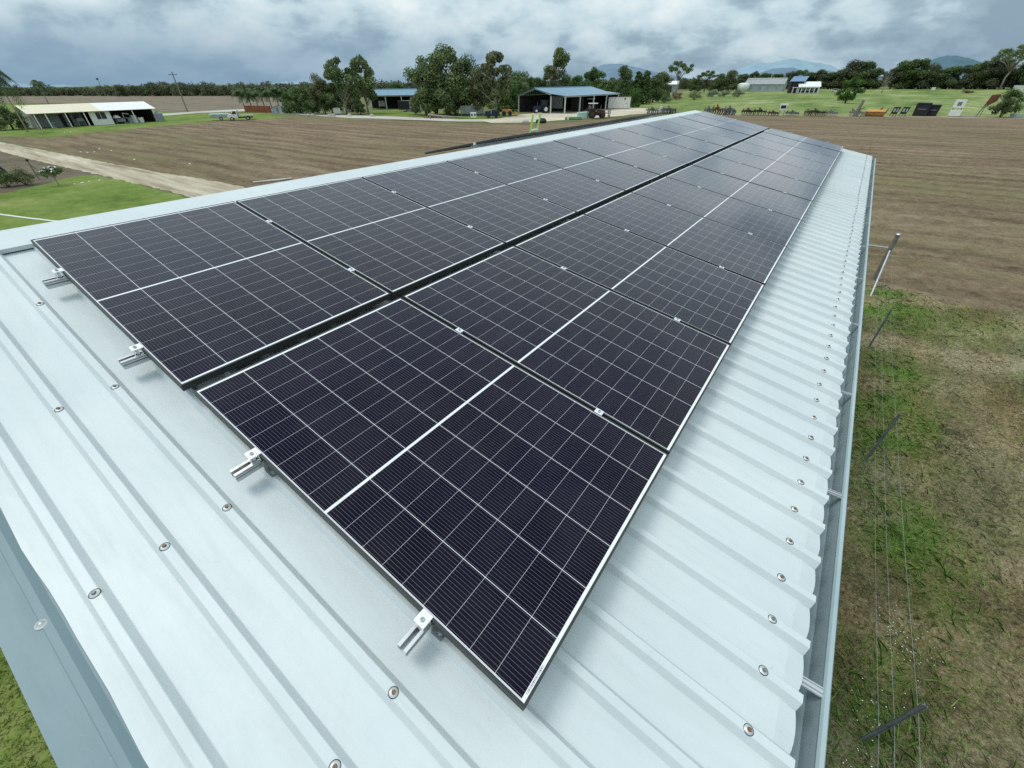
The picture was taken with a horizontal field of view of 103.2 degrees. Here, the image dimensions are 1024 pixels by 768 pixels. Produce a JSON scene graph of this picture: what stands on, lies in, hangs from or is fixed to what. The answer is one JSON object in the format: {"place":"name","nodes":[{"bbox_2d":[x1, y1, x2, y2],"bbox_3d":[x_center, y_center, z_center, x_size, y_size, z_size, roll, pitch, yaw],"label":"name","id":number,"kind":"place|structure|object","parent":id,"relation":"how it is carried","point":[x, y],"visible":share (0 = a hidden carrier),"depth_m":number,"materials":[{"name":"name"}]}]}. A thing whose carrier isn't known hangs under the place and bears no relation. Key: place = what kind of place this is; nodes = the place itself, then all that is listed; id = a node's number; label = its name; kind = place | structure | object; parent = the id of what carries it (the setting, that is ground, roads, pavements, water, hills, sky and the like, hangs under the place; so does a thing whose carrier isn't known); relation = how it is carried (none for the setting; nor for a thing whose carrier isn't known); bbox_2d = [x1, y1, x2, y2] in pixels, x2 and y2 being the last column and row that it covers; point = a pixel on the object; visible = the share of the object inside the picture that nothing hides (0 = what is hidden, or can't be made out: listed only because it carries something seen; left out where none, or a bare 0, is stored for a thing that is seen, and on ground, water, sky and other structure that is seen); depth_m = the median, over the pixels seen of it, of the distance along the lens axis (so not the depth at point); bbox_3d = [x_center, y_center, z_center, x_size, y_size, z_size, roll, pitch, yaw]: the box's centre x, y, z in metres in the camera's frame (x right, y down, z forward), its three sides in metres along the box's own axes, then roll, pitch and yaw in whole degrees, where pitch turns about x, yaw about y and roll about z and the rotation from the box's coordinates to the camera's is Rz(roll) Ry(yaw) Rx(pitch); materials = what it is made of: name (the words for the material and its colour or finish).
{"place":"outdoors","nodes":[
{"label":"outdoors","id":0,"kind":"place"},
{"bbox_2d":[0,648,57,767],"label":"lawn grass","id":1,"kind":"structure","parent":0,"point":[30,731],"depth_m":4.72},
{"bbox_2d":[0,175,184,767],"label":"front lawn","id":2,"kind":"structure","parent":0,"point":[67,198],"depth_m":24.99,"materials":[{"name":"plant"}]},
{"bbox_2d":[37,166,63,185],"bbox_3d":[-34.048,-15.438,30.177,1.366,1.334,1.457,16,40,21],"label":"frangipani","id":3,"kind":"object","parent":2,"relation":"on","point":[54,171],"visible":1,"depth_m":29.97,"materials":[{"name":"green plant"}]},
{"bbox_2d":[0,142,244,196],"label":"gravel track","id":4,"kind":"structure","parent":0,"point":[188,186],"depth_m":34.43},
{"bbox_2d":[0,95,352,111],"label":"field","id":5,"kind":"structure","parent":0,"point":[168,103],"depth_m":189.75,"materials":[{"name":"soil"}]},
{"bbox_2d":[0,80,252,95],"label":"woodland","id":6,"kind":"object","parent":5,"relation":"on","point":[210,89],"visible":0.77,"depth_m":274.70,"materials":[{"name":"green plant"}]},
{"bbox_2d":[163,109,485,120],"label":"gravel road","id":7,"kind":"structure","parent":0,"point":[383,117],"depth_m":90.29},
{"bbox_2d":[289,88,306,112],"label":"tree","id":8,"kind":"object","parent":7,"relation":"on","point":[295,96],"visible":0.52,"depth_m":99.29,"materials":[{"name":"green plant"}]},
{"bbox_2d":[297,83,320,112],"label":"tree","id":9,"kind":"object","parent":7,"relation":"on","point":[304,95],"visible":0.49,"depth_m":96.70,"materials":[{"name":"green plant"}]},
{"bbox_2d":[306,73,334,113],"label":"tree","id":10,"kind":"object","parent":7,"relation":"on","point":[316,88],"visible":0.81,"depth_m":94.34,"materials":[{"name":"green plant"}]},
{"bbox_2d":[317,83,343,111],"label":"tree","id":11,"kind":"object","parent":7,"relation":"on","point":[332,105],"visible":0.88,"depth_m":95.68,"materials":[{"name":"green plant"}]},
{"bbox_2d":[369,88,416,109],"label":"machinery shed","id":12,"kind":"structure","parent":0,"point":[390,97],"depth_m":116.45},
{"bbox_2d":[364,110,519,118],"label":"yard lawn","id":13,"kind":"structure","parent":0,"point":[394,113],"depth_m":94.98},
{"bbox_2d":[341,54,377,112],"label":"tree","id":14,"kind":"object","parent":13,"relation":"on","point":[366,83],"visible":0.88,"depth_m":94.09,"materials":[{"name":"green plant"}]},
{"bbox_2d":[403,55,437,114],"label":"tree","id":15,"kind":"object","parent":13,"relation":"on","point":[418,99],"visible":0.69,"depth_m":88.18,"materials":[{"name":"green plant"}]},
{"bbox_2d":[419,43,470,114],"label":"tree","id":16,"kind":"object","parent":13,"relation":"on","point":[440,57],"visible":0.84,"depth_m":86.15,"materials":[{"name":"green plant"}]},
{"bbox_2d":[435,72,477,114],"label":"tree","id":17,"kind":"object","parent":13,"relation":"on","point":[449,103],"visible":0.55,"depth_m":87.89,"materials":[{"name":"green plant"}]},
{"bbox_2d":[449,54,479,113],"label":"tree","id":18,"kind":"object","parent":13,"relation":"on","point":[467,66],"visible":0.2,"depth_m":88.15,"materials":[{"name":"green plant"}]},
{"bbox_2d":[466,64,492,114],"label":"tree","id":19,"kind":"object","parent":13,"relation":"on","point":[475,79],"visible":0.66,"depth_m":87.49,"materials":[{"name":"green plant"}]},
{"bbox_2d":[473,50,513,109],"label":"tree","id":20,"kind":"object","parent":13,"relation":"on","point":[490,70],"visible":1,"depth_m":83.74,"materials":[{"name":"green plant"}]},
{"bbox_2d":[0,79,930,197],"bbox_3d":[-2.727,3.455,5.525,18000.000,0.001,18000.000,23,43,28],"label":"ground","id":21,"kind":"structure","parent":0,"point":[362,100],"depth_m":102.47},
{"bbox_2d":[0,151,108,193],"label":"earth strip","id":22,"kind":"object","parent":21,"relation":"on","point":[8,162],"visible":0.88,"depth_m":35.81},
{"bbox_2d":[4,165,35,185],"bbox_3d":[-36.976,-15.605,30.457,1.728,1.448,1.494,-11,38,-13],"label":"bush","id":23,"kind":"object","parent":22,"relation":"on","point":[23,176],"visible":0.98,"depth_m":30.42,"materials":[{"name":"green plant"}]},
{"bbox_2d":[0,104,287,136],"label":"pasture","id":24,"kind":"structure","parent":21,"relation":"on","point":[169,120],"depth_m":75.73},
{"bbox_2d":[0,70,28,131],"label":"palm tree","id":25,"kind":"object","parent":24,"relation":"on","point":[3,82],"visible":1,"depth_m":63.52,"materials":[{"name":"green plant"}]},
{"bbox_2d":[0,106,31,129],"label":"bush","id":26,"kind":"object","parent":24,"relation":"on","point":[5,113],"visible":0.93,"depth_m":69.04,"materials":[{"name":"green plant"}]},
{"bbox_2d":[14,101,157,128],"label":"long shed","id":27,"kind":"structure","parent":24,"relation":"on","point":[47,116],"depth_m":75.73,"materials":[{"name":"beige paint"}]},
{"bbox_2d":[323,56,361,113],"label":"tree","id":28,"kind":"object","parent":21,"relation":"on","point":[333,74],"visible":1,"depth_m":92.88,"materials":[{"name":"green plant"}]},
{"bbox_2d":[229,78,532,96],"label":"woodland","id":29,"kind":"object","parent":21,"relation":"on","point":[385,85],"visible":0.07,"depth_m":224.80,"materials":[{"name":"green plant"}]},
{"bbox_2d":[0,110,875,767],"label":"farm shed","id":30,"kind":"structure","parent":21,"relation":"on","point":[174,592],"depth_m":1.39,"materials":[{"name":"metal"}]},
{"bbox_2d":[41,115,722,288],"bbox_3d":[1.650,-3.914,6.638,0.076,0.124,13.948,23,43,28],"label":"mounting rail","id":31,"kind":"object","parent":30,"relation":"attached to","point":[59,280],"visible":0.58,"depth_m":2.17,"materials":[{"name":"metal"}]},
{"bbox_2d":[590,128,707,164],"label":"solar panel","id":32,"kind":"object","parent":31,"relation":"attached to","point":[662,148],"visible":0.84,"depth_m":6.80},
{"bbox_2d":[679,114,760,136],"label":"solar panel","id":33,"kind":"object","parent":31,"relation":"attached to","point":[726,125],"visible":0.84,"depth_m":9.78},
{"bbox_2d":[695,111,768,132],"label":"solar panel","id":34,"kind":"object","parent":31,"relation":"attached to","point":[735,121],"visible":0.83,"depth_m":10.53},
{"bbox_2d":[117,123,755,369],"bbox_3d":[2.367,-3.477,6.314,0.076,0.123,13.948,23,43,28],"label":"mounting rail","id":35,"kind":"object","parent":30,"relation":"attached to","point":[138,357],"visible":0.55,"depth_m":1.84,"materials":[{"name":"metal"}]},
{"bbox_2d":[30,201,390,390],"bbox_3d":[-1.752,-0.674,2.399,1.723,0.034,1.135,31,46,21],"label":"solar panel","id":36,"kind":"object","parent":35,"relation":"attached to","point":[188,299],"visible":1,"depth_m":2.27,"materials":[{"name":"glass"}]},
{"bbox_2d":[236,177,504,296],"bbox_3d":[-1.074,-1.234,3.141,1.723,0.034,1.135,31,46,21],"label":"solar panel","id":37,"kind":"object","parent":35,"relation":"attached to","point":[393,244],"visible":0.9,"depth_m":3.04,"materials":[{"name":"glass"}]},
{"bbox_2d":[362,161,576,246],"bbox_3d":[-0.397,-1.793,3.884,1.723,0.032,1.135,31,46,21],"label":"solar panel","id":38,"kind":"object","parent":35,"relation":"attached to","point":[507,215],"visible":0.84,"depth_m":3.80,"materials":[{"name":"glass"}]},
{"bbox_2d":[447,149,624,214],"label":"solar panel","id":39,"kind":"object","parent":35,"relation":"attached to","point":[575,192],"visible":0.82,"depth_m":4.55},
{"bbox_2d":[508,141,659,192],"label":"solar panel","id":40,"kind":"object","parent":35,"relation":"attached to","point":[626,178],"visible":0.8,"depth_m":5.30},
{"bbox_2d":[553,134,686,176],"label":"solar panel","id":41,"kind":"object","parent":35,"relation":"attached to","point":[661,165],"visible":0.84,"depth_m":6.05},
{"bbox_2d":[620,124,724,155],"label":"solar panel","id":42,"kind":"object","parent":35,"relation":"attached to","point":[705,147],"visible":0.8,"depth_m":7.54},
{"bbox_2d":[642,120,738,147],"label":"solar panel","id":43,"kind":"object","parent":35,"relation":"attached to","point":[725,142],"visible":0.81,"depth_m":8.29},
{"bbox_2d":[663,117,749,141],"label":"solar panel","id":44,"kind":"object","parent":35,"relation":"attached to","point":[740,137],"visible":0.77,"depth_m":9.05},
{"bbox_2d":[230,132,790,481],"bbox_3d":[3.091,-3.048,6.000,0.076,0.123,13.956,23,43,28],"label":"mounting rail","id":45,"kind":"object","parent":30,"relation":"attached to","point":[252,463],"visible":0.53,"depth_m":1.53,"materials":[{"name":"metal"}]},
{"bbox_2d":[692,155,819,200],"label":"solar panel","id":46,"kind":"object","parent":45,"relation":"attached to","point":[780,183],"visible":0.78,"depth_m":6.17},
{"bbox_2d":[713,148,826,186],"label":"solar panel","id":47,"kind":"object","parent":45,"relation":"attached to","point":[783,169],"visible":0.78,"depth_m":6.92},
{"bbox_2d":[729,141,831,174],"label":"solar panel","id":48,"kind":"object","parent":45,"relation":"attached to","point":[794,160],"visible":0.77,"depth_m":7.67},
{"bbox_2d":[755,132,839,157],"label":"solar panel","id":49,"kind":"object","parent":45,"relation":"attached to","point":[802,145],"visible":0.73,"depth_m":9.16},
{"bbox_2d":[764,128,843,151],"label":"solar panel","id":50,"kind":"object","parent":45,"relation":"attached to","point":[820,143],"visible":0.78,"depth_m":9.89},
{"bbox_2d":[471,116,651,147],"bbox_3d":[1.734,-5.979,9.459,0.076,0.123,8.198,23,43,28],"label":"mounting rail","id":51,"kind":"object","parent":30,"relation":"attached to","point":[474,145],"visible":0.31,"depth_m":8.28,"materials":[{"name":"metal"}]},
{"bbox_2d":[425,132,534,153],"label":"solar panel","id":52,"kind":"object","parent":51,"relation":"attached to","point":[485,141],"visible":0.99,"depth_m":7.08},
{"bbox_2d":[397,147,824,656],"bbox_3d":[3.802,-2.614,5.678,0.076,0.124,13.956,23,43,28],"label":"mounting rail","id":53,"kind":"object","parent":30,"relation":"attached to","point":[414,635],"visible":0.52,"depth_m":1.21,"materials":[{"name":"metal"}]},
{"bbox_2d":[193,297,668,710],"bbox_3d":[-0.320,0.185,1.769,1.723,0.034,1.135,31,46,21],"label":"solar panel","id":54,"kind":"object","parent":53,"relation":"attached to","point":[480,504],"visible":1,"depth_m":1.60,"materials":[{"name":"glass"}]},
{"bbox_2d":[402,246,730,453],"bbox_3d":[0.357,-0.375,2.512,1.723,0.033,1.135,31,46,21],"label":"solar panel","id":55,"kind":"object","parent":53,"relation":"attached to","point":[643,372],"visible":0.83,"depth_m":2.39,"materials":[{"name":"glass"}]},
{"bbox_2d":[514,214,764,344],"bbox_3d":[1.034,-0.935,3.254,1.723,0.032,1.135,31,46,21],"label":"solar panel","id":56,"kind":"object","parent":53,"relation":"attached to","point":[716,302],"visible":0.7,"depth_m":3.16,"materials":[{"name":"glass"}]},
{"bbox_2d":[584,192,786,284],"bbox_3d":[1.712,-1.496,3.995,1.723,0.033,1.135,31,46,21],"label":"solar panel","id":57,"kind":"object","parent":53,"relation":"attached to","point":[745,254],"visible":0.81,"depth_m":3.92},
{"bbox_2d":[632,176,801,245],"bbox_3d":[2.389,-2.055,4.737,1.723,0.034,1.135,31,46,21],"label":"solar panel","id":58,"kind":"object","parent":53,"relation":"attached to","point":[769,225],"visible":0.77,"depth_m":4.67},
{"bbox_2d":[666,165,811,219],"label":"solar panel","id":59,"kind":"object","parent":53,"relation":"attached to","point":[761,196],"visible":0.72,"depth_m":5.42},
{"bbox_2d":[743,136,836,165],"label":"solar panel","id":60,"kind":"object","parent":53,"relation":"attached to","point":[798,152],"visible":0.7,"depth_m":8.42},
{"bbox_2d":[487,75,518,110],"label":"tree","id":61,"kind":"object","parent":21,"relation":"on","point":[513,96],"visible":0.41,"depth_m":100.44,"materials":[{"name":"green plant"}]},
{"bbox_2d":[506,70,529,104],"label":"tree","id":62,"kind":"object","parent":21,"relation":"on","point":[519,80],"visible":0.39,"depth_m":108.30,"materials":[{"name":"green plant"}]},
{"bbox_2d":[390,112,681,124],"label":"grass verge","id":63,"kind":"object","parent":21,"relation":"on","point":[590,119],"depth_m":78.37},
{"bbox_2d":[587,103,610,118],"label":"tractor","id":64,"kind":"object","parent":63,"relation":"on","point":[593,113],"visible":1,"depth_m":80.33,"materials":[{"name":"metal"}]},
{"bbox_2d":[540,65,560,86],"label":"tree","id":65,"kind":"object","parent":21,"relation":"on","point":[551,69],"visible":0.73,"depth_m":132.32,"materials":[{"name":"green plant"}]},
{"bbox_2d":[543,47,571,86],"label":"tree","id":66,"kind":"object","parent":21,"relation":"on","point":[561,59],"visible":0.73,"depth_m":135.36,"materials":[{"name":"green plant"}]},
{"bbox_2d":[480,107,657,122],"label":"gravel yard","id":67,"kind":"structure","parent":21,"relation":"on","point":[552,116],"depth_m":88.97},
{"bbox_2d":[517,86,620,113],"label":"machinery shed","id":68,"kind":"structure","parent":67,"relation":"on","point":[574,98],"depth_m":99.76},
{"bbox_2d":[607,97,630,108],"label":"shipping container","id":69,"kind":"object","parent":67,"relation":"on","point":[618,102],"visible":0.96,"depth_m":105.09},
{"bbox_2d":[626,87,641,107],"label":"tree","id":70,"kind":"object","parent":67,"relation":"on","point":[634,96],"visible":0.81,"depth_m":110.00,"materials":[{"name":"green plant"}]},
{"bbox_2d":[584,66,605,88],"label":"tree","id":71,"kind":"object","parent":21,"relation":"on","point":[592,75],"visible":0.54,"depth_m":140.57,"materials":[{"name":"green plant"}]},
{"bbox_2d":[609,64,633,96],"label":"tree","id":72,"kind":"object","parent":21,"relation":"on","point":[622,87],"visible":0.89,"depth_m":124.01,"materials":[{"name":"green plant"}]},
{"bbox_2d":[548,76,758,89],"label":"woodland","id":73,"kind":"object","parent":21,"relation":"on","point":[683,82],"visible":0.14,"depth_m":312.64,"materials":[{"name":"green plant"}]},
{"bbox_2d":[717,114,1023,118],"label":"headland strip","id":74,"kind":"object","parent":21,"relation":"on","point":[875,116],"visible":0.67,"depth_m":79.28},
{"bbox_2d":[988,87,1023,116],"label":"tree","id":75,"kind":"object","parent":74,"relation":"on","point":[1008,101],"visible":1,"depth_m":73.11,"materials":[{"name":"green plant"}]},
{"bbox_2d":[825,285,1023,767],"bbox_3d":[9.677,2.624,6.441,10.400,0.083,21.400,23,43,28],"label":"rough pasture","id":76,"kind":"structure","parent":21,"relation":"on","point":[986,674],"depth_m":6.54,"materials":[{"name":"plant"}]},
{"bbox_2d":[825,279,1023,767],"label":"green weeds","id":77,"kind":"object","parent":76,"relation":"on","point":[882,504],"visible":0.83,"depth_m":6.34,"materials":[{"name":"green plant"}]},
{"bbox_2d":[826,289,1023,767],"bbox_3d":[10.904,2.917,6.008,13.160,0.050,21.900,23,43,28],"label":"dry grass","id":78,"kind":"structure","parent":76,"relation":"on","point":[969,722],"depth_m":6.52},
{"bbox_2d":[0,115,1023,278],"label":"tilled field","id":79,"kind":"structure","parent":0,"point":[245,153],"depth_m":52.80,"materials":[{"name":"soil"}]},
{"bbox_2d":[865,141,1023,312],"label":"furrows","id":80,"kind":"structure","parent":79,"relation":"on","point":[946,268],"depth_m":20.96,"materials":[{"name":"soil"}]},
{"bbox_2d":[0,0,1023,85],"label":"sky","id":81,"kind":"structure","parent":0,"point":[51,42],"materials":[{"name":"grey"}]},
{"bbox_2d":[581,64,689,80],"bbox_3d":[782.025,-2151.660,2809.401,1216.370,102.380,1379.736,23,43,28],"label":"hills","id":82,"kind":"structure","parent":0,"point":[610,70],"depth_m":2573.09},
{"bbox_2d":[725,58,839,78],"bbox_3d":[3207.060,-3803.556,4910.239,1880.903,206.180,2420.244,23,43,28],"label":"hills","id":83,"kind":"structure","parent":0,"point":[760,67],"depth_m":4533.90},
{"bbox_2d":[638,87,1023,116],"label":"meadow","id":84,"kind":"structure","parent":0,"point":[876,99],"depth_m":132.82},
{"bbox_2d":[638,70,652,103],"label":"tree","id":85,"kind":"object","parent":84,"relation":"on","point":[646,84],"visible":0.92,"depth_m":124.06,"materials":[{"name":"green plant"}]},
{"bbox_2d":[649,74,666,101],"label":"tree","id":86,"kind":"object","parent":84,"relation":"on","point":[657,92],"visible":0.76,"depth_m":132.62,"materials":[{"name":"green plant"}]},
{"bbox_2d":[650,71,672,99],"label":"tree","id":87,"kind":"object","parent":84,"relation":"on","point":[665,76],"visible":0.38,"depth_m":149.46,"materials":[{"name":"green plant"}]},
{"bbox_2d":[668,60,694,92],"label":"tree","id":88,"kind":"object","parent":84,"relation":"on","point":[672,68],"visible":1,"depth_m":197.76,"materials":[{"name":"green plant"}]},
{"bbox_2d":[717,69,738,90],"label":"tree","id":89,"kind":"object","parent":84,"relation":"on","point":[733,75],"visible":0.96,"depth_m":248.39,"materials":[{"name":"green plant"}]},
{"bbox_2d":[745,78,787,90],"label":"barn","id":90,"kind":"structure","parent":84,"relation":"on","point":[768,84],"depth_m":242.63,"materials":[{"name":"grey metal"}]},
{"bbox_2d":[787,76,820,92],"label":"farmhouse","id":91,"kind":"object","parent":84,"relation":"on","point":[803,87],"visible":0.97,"depth_m":206.47,"materials":[{"name":"white paint"}]},
{"bbox_2d":[834,76,866,102],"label":"tree","id":92,"kind":"object","parent":84,"relation":"on","point":[848,95],"visible":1,"depth_m":119.01,"materials":[{"name":"green plant"}]},
{"bbox_2d":[830,59,873,88],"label":"tree","id":93,"kind":"object","parent":84,"relation":"on","point":[853,66],"visible":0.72,"depth_m":266.23,"materials":[{"name":"green plant"}]},
{"bbox_2d":[854,60,877,88],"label":"tree","id":94,"kind":"object","parent":84,"relation":"on","point":[864,73],"visible":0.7,"depth_m":263.50,"materials":[{"name":"green plant"}]},
{"bbox_2d":[859,68,884,88],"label":"tree","id":95,"kind":"object","parent":84,"relation":"on","point":[872,82],"visible":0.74,"depth_m":264.22,"materials":[{"name":"green plant"}]},
{"bbox_2d":[882,67,907,88],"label":"tree","id":96,"kind":"object","parent":84,"relation":"on","point":[896,71],"visible":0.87,"depth_m":258.88,"materials":[{"name":"green plant"}]},
{"bbox_2d":[884,60,923,88],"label":"tree","id":97,"kind":"object","parent":84,"relation":"on","point":[906,66],"visible":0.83,"depth_m":256.10,"materials":[{"name":"green plant"}]},
{"bbox_2d":[898,58,932,87],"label":"tree","id":98,"kind":"object","parent":84,"relation":"on","point":[923,62],"visible":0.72,"depth_m":251.90,"materials":[{"name":"green plant"}]},
{"bbox_2d":[904,62,944,88],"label":"tree","id":99,"kind":"object","parent":84,"relation":"on","point":[926,83],"visible":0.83,"depth_m":251.38,"materials":[{"name":"green plant"}]},
{"bbox_2d":[936,65,964,88],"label":"tree","id":100,"kind":"object","parent":84,"relation":"on","point":[949,76],"visible":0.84,"depth_m":247.06,"materials":[{"name":"green plant"}]},
{"bbox_2d":[946,65,979,88],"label":"tree","id":101,"kind":"object","parent":84,"relation":"on","point":[966,80],"visible":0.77,"depth_m":244.26,"materials":[{"name":"green plant"}]},
{"bbox_2d":[956,64,991,88],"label":"tree","id":102,"kind":"object","parent":84,"relation":"on","point":[975,68],"visible":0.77,"depth_m":242.33,"materials":[{"name":"green plant"}]},
{"bbox_2d":[963,57,1017,88],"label":"tree","id":103,"kind":"object","parent":84,"relation":"on","point":[992,82],"visible":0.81,"depth_m":237.94,"materials":[{"name":"green plant"}]},
{"bbox_2d":[990,44,1023,89],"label":"tree","id":104,"kind":"object","parent":84,"relation":"on","point":[1010,53],"visible":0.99,"depth_m":227.26,"materials":[{"name":"green plant"}]},
{"bbox_2d":[912,102,932,115],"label":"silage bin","id":105,"kind":"object","parent":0,"point":[922,108],"visible":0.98,"depth_m":78.13,"materials":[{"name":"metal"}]},
{"bbox_2d":[878,55,981,78],"bbox_3d":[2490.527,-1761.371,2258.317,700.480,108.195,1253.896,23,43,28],"label":"hills","id":106,"kind":"structure","parent":0,"point":[947,61],"depth_m":2119.71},
{"bbox_2d":[848,284,1023,763],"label":"weedy paddock","id":107,"kind":"structure","parent":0,"point":[949,429],"depth_m":8.68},
{"bbox_2d":[859,233,927,767],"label":"wire fence","id":108,"kind":"object","parent":107,"relation":"on","point":[919,708],"visible":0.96,"depth_m":5.95,"materials":[{"name":"metal"}]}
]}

